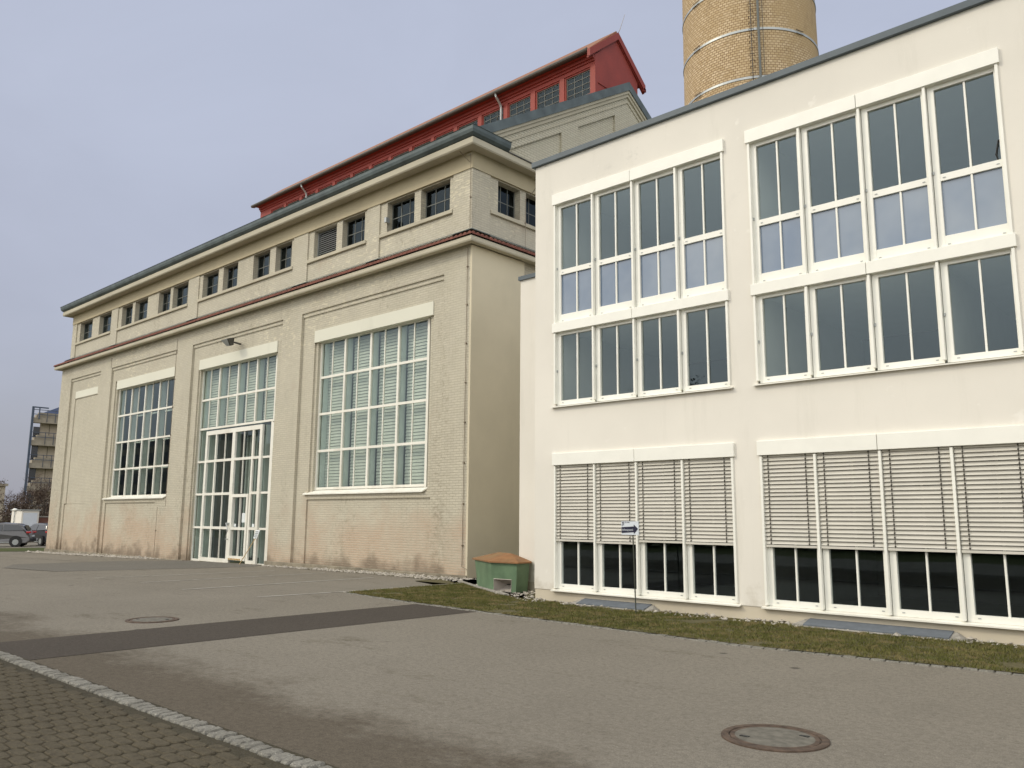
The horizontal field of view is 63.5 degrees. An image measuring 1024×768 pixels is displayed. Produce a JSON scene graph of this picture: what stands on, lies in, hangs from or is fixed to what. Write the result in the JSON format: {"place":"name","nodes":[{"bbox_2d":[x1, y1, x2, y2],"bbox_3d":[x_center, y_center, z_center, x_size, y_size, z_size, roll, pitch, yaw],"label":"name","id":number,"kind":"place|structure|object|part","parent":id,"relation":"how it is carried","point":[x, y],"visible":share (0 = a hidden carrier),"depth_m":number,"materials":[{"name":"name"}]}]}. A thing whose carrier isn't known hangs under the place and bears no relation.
{"place":"outdoors","nodes":[
{"label":"outdoors","id":0,"kind":"place"},
{"bbox_2d":[5,521,258,563],"bbox_3d":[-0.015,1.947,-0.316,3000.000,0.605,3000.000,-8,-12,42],"label":"ground","id":1,"kind":"structure","parent":0,"point":[251,559],"depth_m":33.28,"materials":[{"name":"grey concrete"}]},
{"bbox_2d":[0,483,7,519],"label":"building","id":2,"kind":"structure","parent":1,"relation":"on","point":[2,489],"depth_m":103.81,"materials":[{"name":"grey concrete"}]},
{"bbox_2d":[23,406,58,515],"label":"office building","id":3,"kind":"structure","parent":1,"relation":"on","point":[41,443],"depth_m":108.55,"materials":[{"name":"grey concrete"}]},
{"bbox_2d":[682,0,818,105],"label":"brick chimney","id":4,"kind":"object","parent":1,"relation":"on","point":[728,44],"visible":0.27,"depth_m":41.95,"materials":[{"name":"brick"}]},
{"bbox_2d":[259,564,472,580],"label":"gravel","id":5,"kind":"structure","parent":0,"point":[450,578],"depth_m":24.36,"materials":[{"name":"grey gravel"}]},
{"bbox_2d":[0,0,965,509],"label":"sky","id":6,"kind":"structure","parent":0,"point":[136,135],"materials":[{"name":"grey"}]},
{"bbox_2d":[0,542,1023,767],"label":"asphalt yard","id":7,"kind":"structure","parent":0,"point":[473,690],"depth_m":8.33,"materials":[{"name":"grey asphalt"}]},
{"bbox_2d":[0,478,22,522],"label":"bare tree","id":8,"kind":"object","parent":7,"relation":"on","point":[9,508],"visible":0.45,"depth_m":78.13,"materials":[{"name":"brown plant"}]},
{"bbox_2d":[0,495,30,522],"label":"bare tree","id":9,"kind":"object","parent":7,"relation":"on","point":[17,504],"visible":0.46,"depth_m":75.06,"materials":[{"name":"brown plant"}]},
{"bbox_2d":[0,523,36,546],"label":"parked car","id":10,"kind":"object","parent":7,"relation":"on","point":[15,534],"visible":0.98,"depth_m":54.85,"materials":[{"name":"silver metal"}]},
{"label":"side window","id":11,"kind":"part","parent":10,"relation":"part of","materials":[{"name":"grey glass"}]},
{"bbox_2d":[0,548,44,551],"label":"grass verge","id":12,"kind":"object","parent":7,"relation":"on","point":[18,549],"depth_m":48.80,"materials":[{"name":"green plant"}]},
{"bbox_2d":[11,509,40,542],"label":"white garage","id":13,"kind":"structure","parent":7,"relation":"on","point":[27,517],"depth_m":68.19,"materials":[{"name":"metal"}]},
{"bbox_2d":[22,513,37,525],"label":"door","id":14,"kind":"structure","parent":13,"relation":"in","point":[29,519],"depth_m":68.11,"materials":[{"name":"white metal"}]},
{"bbox_2d":[0,472,51,507],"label":"bare tree","id":15,"kind":"object","parent":7,"relation":"on","point":[19,494],"visible":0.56,"depth_m":81.67,"materials":[{"name":"brown plant"}]},
{"bbox_2d":[11,480,50,515],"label":"bare tree","id":16,"kind":"object","parent":7,"relation":"on","point":[38,496],"visible":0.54,"depth_m":72.98,"materials":[{"name":"brown plant"}]},
{"bbox_2d":[26,523,47,545],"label":"parked car","id":17,"kind":"object","parent":7,"relation":"on","point":[41,533],"visible":0.24,"depth_m":57.84,"materials":[{"name":"black paint"}]},
{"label":"side window","id":18,"kind":"part","parent":17,"relation":"part of","materials":[{"name":"glass"}]},
{"bbox_2d":[38,516,48,522],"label":"brick wall","id":19,"kind":"structure","parent":7,"relation":"on","point":[43,519],"depth_m":69.89,"materials":[{"name":"brick"}]},
{"bbox_2d":[39,503,49,515],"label":"bare tree","id":20,"kind":"object","parent":7,"relation":"on","point":[48,506],"visible":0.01,"depth_m":75.82,"materials":[{"name":"brown plant"}]},
{"bbox_2d":[12,557,217,571],"bbox_3d":[-17.412,6.882,31.872,17.866,0.194,7.108,-5,-11,32],"label":"asphalt joint","id":21,"kind":"object","parent":7,"relation":"on","point":[103,561],"visible":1,"depth_m":31.86,"materials":[{"name":"grey asphalt"}]},
{"bbox_2d":[4,561,258,570],"bbox_3d":[-13.758,6.468,29.451,8.200,0.090,6.900,-8,-12,42],"label":"asphalt patch","id":22,"kind":"object","parent":7,"relation":"on","point":[107,565],"visible":0.88,"depth_m":29.52,"materials":[{"name":"grey asphalt"}]},
{"bbox_2d":[239,530,259,563],"bbox_3d":[-9.617,6.006,30.392,0.796,1.267,0.157,-2,-10,16],"label":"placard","id":23,"kind":"object","parent":22,"relation":"on","point":[256,534],"visible":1,"depth_m":30.39,"materials":[{"name":"white wood"}]},
{"bbox_2d":[0,659,292,767],"bbox_3d":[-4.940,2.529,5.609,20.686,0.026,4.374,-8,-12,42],"label":"block paving","id":24,"kind":"structure","parent":7,"relation":"on","point":[97,716],"depth_m":6.15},
{"bbox_2d":[125,616,178,622],"bbox_3d":[-5.755,3.784,13.232,0.800,0.050,0.800,-8,-12,42],"label":"manhole cover","id":25,"kind":"object","parent":7,"relation":"on","point":[158,619],"visible":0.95,"depth_m":13.19,"materials":[{"name":"metal"}]},
{"bbox_2d":[0,650,337,767],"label":"cobblestone kerb","id":26,"kind":"structure","parent":7,"relation":"on","point":[260,748],"depth_m":6.70,"materials":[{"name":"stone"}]},
{"bbox_2d":[156,573,311,581],"bbox_3d":[-7.482,5.344,22.890,0.080,0.002,5.604,-8,-12,41],"label":"parking line","id":27,"kind":"object","parent":7,"relation":"on","point":[233,577],"visible":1,"depth_m":22.72,"materials":[{"name":"white paint"}]},
{"bbox_2d":[0,604,473,659],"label":"asphalt strip","id":28,"kind":"object","parent":7,"relation":"on","point":[41,648],"visible":1,"depth_m":11.91,"materials":[{"name":"grey asphalt"}]},
{"bbox_2d":[182,577,373,589],"bbox_3d":[-5.643,5.006,20.817,0.080,0.001,5.606,-7,-12,40],"label":"parking line","id":29,"kind":"object","parent":7,"relation":"on","point":[276,583],"visible":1,"depth_m":20.27,"materials":[{"name":"white paint"}]},
{"bbox_2d":[260,591,342,596],"bbox_3d":[-3.386,4.711,18.899,5.217,0.001,0.080,9,-13,-43],"label":"parking line","id":30,"kind":"object","parent":7,"relation":"on","point":[297,594],"visible":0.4,"depth_m":17.72,"materials":[{"name":"white paint"}]},
{"bbox_2d":[44,15,650,577],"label":"brick hall","id":31,"kind":"structure","parent":7,"relation":"on","point":[350,401],"depth_m":29.44,"materials":[{"name":"beige paint"}]},
{"bbox_2d":[83,321,92,339],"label":"small window","id":32,"kind":"structure","parent":31,"relation":"in","point":[88,327],"depth_m":45.36,"materials":[{"name":"black glass"}]},
{"bbox_2d":[103,314,111,332],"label":"small window","id":33,"kind":"structure","parent":31,"relation":"in","point":[107,319],"depth_m":43.66,"materials":[{"name":"black glass"}]},
{"bbox_2d":[125,306,132,324],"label":"small window","id":34,"kind":"structure","parent":31,"relation":"in","point":[129,310],"depth_m":41.83,"materials":[{"name":"black glass"}]},
{"bbox_2d":[111,378,173,496],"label":"window","id":35,"kind":"structure","parent":31,"relation":"in","point":[143,467],"depth_m":38.70,"materials":[{"name":"white paint"}]},
{"bbox_2d":[138,300,147,320],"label":"small window","id":36,"kind":"structure","parent":31,"relation":"in","point":[143,305],"depth_m":40.74,"materials":[{"name":"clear glass"}]},
{"bbox_2d":[162,291,170,311],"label":"small window","id":37,"kind":"structure","parent":31,"relation":"in","point":[166,298],"depth_m":39.05,"materials":[{"name":"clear glass"}]},
{"bbox_2d":[177,284,188,306],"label":"small window","id":38,"kind":"structure","parent":31,"relation":"in","point":[182,296],"depth_m":37.97,"materials":[{"name":"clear glass"}]},
{"bbox_2d":[207,272,218,295],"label":"small window","id":39,"kind":"structure","parent":31,"relation":"in","point":[212,285],"depth_m":36.10,"materials":[{"name":"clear glass"}]},
{"bbox_2d":[221,338,240,345],"bbox_3d":[-11.090,-1.639,32.716,0.522,0.327,0.657,-8,-12,42],"label":"floodlight","id":40,"kind":"object","parent":31,"relation":"attached to","point":[229,342],"visible":1,"depth_m":32.53,"materials":[{"name":"metal"}]},
{"bbox_2d":[227,265,237,288],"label":"small window","id":41,"kind":"structure","parent":31,"relation":"in","point":[233,271],"depth_m":34.96,"materials":[{"name":"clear glass"}]},
{"bbox_2d":[257,253,269,277],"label":"small window","id":42,"kind":"structure","parent":31,"relation":"in","point":[264,260],"depth_m":33.32,"materials":[{"name":"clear glass"}]},
{"bbox_2d":[280,244,291,269],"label":"small window","id":43,"kind":"structure","parent":31,"relation":"in","point":[286,252],"depth_m":32.24,"materials":[{"name":"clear glass"}]},
{"bbox_2d":[347,216,364,245],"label":"small window","id":44,"kind":"structure","parent":31,"relation":"in","point":[356,228],"depth_m":29.24,"materials":[{"name":"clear glass"}]},
{"bbox_2d":[315,318,430,489],"bbox_3d":[-4.479,0.820,27.256,5.800,5.240,0.590,-8,-12,42],"label":"window","id":45,"kind":"structure","parent":31,"relation":"in","point":[340,454],"depth_m":27.13,"materials":[{"name":"white paint"}]},
{"bbox_2d":[392,196,414,229],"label":"small window","id":46,"kind":"structure","parent":31,"relation":"in","point":[403,211],"depth_m":27.51,"materials":[{"name":"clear glass"}]},
{"bbox_2d":[425,183,449,217],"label":"small window","id":47,"kind":"structure","parent":31,"relation":"in","point":[437,199],"depth_m":26.37,"materials":[{"name":"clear glass"}]},
{"bbox_2d":[459,120,477,128],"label":"lantern window","id":48,"kind":"structure","parent":31,"relation":"in","point":[475,122],"depth_m":35.96,"materials":[{"name":"grey glass"}]},
{"bbox_2d":[484,109,502,124],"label":"lantern window","id":49,"kind":"structure","parent":31,"relation":"in","point":[495,116],"depth_m":35.10,"materials":[{"name":"grey glass"}]},
{"bbox_2d":[498,186,514,218],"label":"small window","id":50,"kind":"structure","parent":31,"relation":"in","point":[506,198],"depth_m":26.47,"materials":[{"name":"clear glass"}]},
{"bbox_2d":[510,96,529,116],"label":"lantern window","id":51,"kind":"structure","parent":31,"relation":"in","point":[522,106],"depth_m":34.03,"materials":[{"name":"grey glass"}]},
{"bbox_2d":[526,198,535,226],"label":"small window","id":52,"kind":"structure","parent":31,"relation":"in","point":[530,204],"depth_m":27.34,"materials":[{"name":"black glass"}]},
{"bbox_2d":[537,83,558,108],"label":"lantern window","id":53,"kind":"structure","parent":31,"relation":"in","point":[549,96],"depth_m":33.01,"materials":[{"name":"grey glass"}]},
{"bbox_2d":[567,70,589,99],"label":"lantern window","id":54,"kind":"structure","parent":31,"relation":"in","point":[578,85],"depth_m":31.97,"materials":[{"name":"grey glass"}]},
{"bbox_2d":[343,580,507,595],"bbox_3d":[-1.417,4.755,18.893,3.490,0.155,3.969,-8,-12,42],"label":"concrete edging","id":55,"kind":"object","parent":7,"relation":"on","point":[488,589],"visible":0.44,"depth_m":19.03,"materials":[{"name":"grey concrete"}]},
{"bbox_2d":[347,593,1023,675],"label":"stone edging","id":56,"kind":"object","parent":7,"relation":"on","point":[855,657],"visible":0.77,"depth_m":11.10,"materials":[{"name":"stone"}]},
{"bbox_2d":[348,582,1023,672],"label":"grass","id":57,"kind":"structure","parent":7,"relation":"on","point":[468,592],"depth_m":12.39,"materials":[{"name":"green plant"}]},
{"bbox_2d":[570,598,659,610],"bbox_3d":[1.851,4.145,15.518,2.040,0.124,0.365,-8,-12,42],"label":"light well","id":58,"kind":"object","parent":57,"relation":"on","point":[615,604],"visible":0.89,"depth_m":15.45,"materials":[{"name":"metal"}]},
{"bbox_2d":[621,521,638,612],"bbox_3d":[2.122,3.292,14.745,0.370,1.665,0.042,-8,-12,42],"label":"arrow sign","id":59,"kind":"object","parent":57,"relation":"on","point":[630,528],"visible":1,"depth_m":14.80,"materials":[{"name":"white metal"}]},
{"bbox_2d":[418,578,1023,646],"bbox_3d":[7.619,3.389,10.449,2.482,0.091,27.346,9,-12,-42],"label":"gravel","id":60,"kind":"structure","parent":7,"relation":"on","point":[781,621],"depth_m":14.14,"materials":[{"name":"grey gravel"}]},
{"bbox_2d":[472,552,531,592],"bbox_3d":[-0.110,4.420,19.435,1.165,0.891,2.309,3,-10,-17],"label":"grit bin","id":61,"kind":"object","parent":60,"relation":"on","point":[502,571],"visible":0.78,"depth_m":18.79,"materials":[{"name":"green plastic"}]},
{"bbox_2d":[792,618,968,640],"bbox_3d":[5.365,3.652,12.322,2.590,0.124,0.365,-8,-12,42],"label":"light well","id":62,"kind":"object","parent":60,"relation":"on","point":[883,629],"visible":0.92,"depth_m":12.25,"materials":[{"name":"metal"}]},
{"bbox_2d":[518,0,1023,644],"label":"white building","id":63,"kind":"structure","parent":7,"relation":"on","point":[770,346],"depth_m":14.66,"materials":[{"name":"paint"}]},
{"bbox_2d":[557,196,591,322],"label":"window","id":64,"kind":"structure","parent":63,"relation":"in","point":[573,283],"depth_m":17.49,"materials":[{"name":"white metal"}]},
{"bbox_2d":[557,327,596,405],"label":"window","id":65,"kind":"structure","parent":63,"relation":"in","point":[560,402],"depth_m":17.28,"materials":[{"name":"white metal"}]},
{"bbox_2d":[558,466,597,591],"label":"window","id":66,"kind":"structure","parent":63,"relation":"in","point":[560,543],"depth_m":16.64,"materials":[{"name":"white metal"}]},
{"bbox_2d":[595,183,631,314],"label":"window","id":67,"kind":"structure","parent":63,"relation":"in","point":[613,275],"depth_m":16.81,"materials":[{"name":"white metal"}]},
{"bbox_2d":[596,320,637,401],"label":"window","id":68,"kind":"structure","parent":63,"relation":"in","point":[617,396],"depth_m":16.59,"materials":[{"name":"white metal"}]},
{"bbox_2d":[597,465,636,594],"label":"window","id":69,"kind":"structure","parent":63,"relation":"in","point":[601,588],"depth_m":15.97,"materials":[{"name":"white metal"}]},
{"bbox_2d":[634,169,680,306],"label":"window","id":70,"kind":"structure","parent":63,"relation":"in","point":[655,266],"depth_m":16.13,"materials":[{"name":"white metal"}]},
{"bbox_2d":[637,311,682,396],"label":"window","id":71,"kind":"structure","parent":63,"relation":"in","point":[640,365],"depth_m":15.92,"materials":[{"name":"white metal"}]},
{"bbox_2d":[639,460,688,598],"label":"window","id":72,"kind":"structure","parent":63,"relation":"in","point":[644,582],"depth_m":15.31,"materials":[{"name":"white metal"}]},
{"bbox_2d":[677,154,724,297],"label":"window","id":73,"kind":"structure","parent":63,"relation":"in","point":[701,256],"depth_m":15.46,"materials":[{"name":"white metal"}]},
{"bbox_2d":[681,302,730,391],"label":"window","id":74,"kind":"structure","parent":63,"relation":"in","point":[684,313],"depth_m":15.25,"materials":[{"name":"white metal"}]},
{"bbox_2d":[685,457,735,602],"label":"window","id":75,"kind":"structure","parent":63,"relation":"in","point":[690,547],"depth_m":14.63,"materials":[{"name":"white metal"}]},
{"bbox_2d":[751,130,803,283],"bbox_3d":[4.652,-3.079,14.467,0.900,2.630,0.095,-8,-12,42],"label":"window","id":76,"kind":"structure","parent":63,"relation":"in","point":[778,239],"depth_m":14.45,"materials":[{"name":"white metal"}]},
{"bbox_2d":[757,288,812,383],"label":"window","id":77,"kind":"structure","parent":63,"relation":"in","point":[760,299],"depth_m":14.22,"materials":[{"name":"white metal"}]},
{"bbox_2d":[765,453,820,609],"bbox_3d":[4.610,2.389,13.578,0.900,2.490,0.095,-8,-12,42],"label":"window","id":78,"kind":"structure","parent":63,"relation":"in","point":[773,600],"depth_m":13.57,"materials":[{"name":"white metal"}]},
{"bbox_2d":[801,111,865,272],"bbox_3d":[5.373,-3.181,13.811,0.980,2.630,0.095,-8,-12,42],"label":"window","id":79,"kind":"structure","parent":63,"relation":"in","point":[835,229],"depth_m":13.79,"materials":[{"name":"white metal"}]},
{"bbox_2d":[809,276,876,377],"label":"window","id":80,"kind":"structure","parent":63,"relation":"in","point":[812,289],"depth_m":13.54,"materials":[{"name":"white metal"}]},
{"bbox_2d":[818,450,887,614],"bbox_3d":[5.332,2.288,12.922,0.980,2.490,0.095,-8,-12,42],"label":"window","id":81,"kind":"structure","parent":63,"relation":"in","point":[830,606],"depth_m":12.89,"materials":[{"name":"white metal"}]},
{"bbox_2d":[861,90,933,260],"bbox_3d":[6.120,-3.285,13.132,0.970,2.630,0.095,-8,-12,42],"label":"window","id":82,"kind":"structure","parent":63,"relation":"in","point":[899,216],"depth_m":13.10,"materials":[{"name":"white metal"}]},
{"bbox_2d":[872,263,945,370],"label":"window","id":83,"kind":"structure","parent":63,"relation":"in","point":[881,365],"depth_m":12.85,"materials":[{"name":"white metal"}]},
{"bbox_2d":[884,449,962,620],"bbox_3d":[6.079,2.183,12.243,0.970,2.490,0.095,-8,-12,42],"label":"window","id":84,"kind":"structure","parent":63,"relation":"in","point":[897,611],"depth_m":12.18,"materials":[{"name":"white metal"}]},
{"bbox_2d":[926,67,1009,246],"bbox_3d":[6.867,-3.390,12.453,0.980,2.630,0.095,-8,-12,42],"label":"window","id":85,"kind":"structure","parent":63,"relation":"in","point":[971,202],"depth_m":12.42,"materials":[{"name":"white metal"}]},
{"bbox_2d":[940,249,1023,362],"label":"window","id":86,"kind":"structure","parent":63,"relation":"in","point":[950,342],"depth_m":12.17,"materials":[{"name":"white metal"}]},
{"bbox_2d":[955,445,1023,625],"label":"window","id":87,"kind":"structure","parent":63,"relation":"in","point":[967,557],"depth_m":11.65,"materials":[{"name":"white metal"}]},
{"bbox_2d":[721,724,829,752],"bbox_3d":[2.016,2.724,6.347,0.800,0.050,0.800,-8,-12,42],"label":"manhole cover","id":88,"kind":"object","parent":7,"relation":"on","point":[785,739],"visible":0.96,"depth_m":6.29,"materials":[{"name":"metal"}]},
{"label":"pebble bed","id":89,"kind":"structure","parent":7,"relation":"on","visible":0},
{"bbox_2d":[26,550,158,558],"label":"gravel","id":90,"kind":"structure","parent":89,"relation":"on","point":[98,555],"depth_m":38.68,"materials":[{"name":"grey gravel"}]}
]}

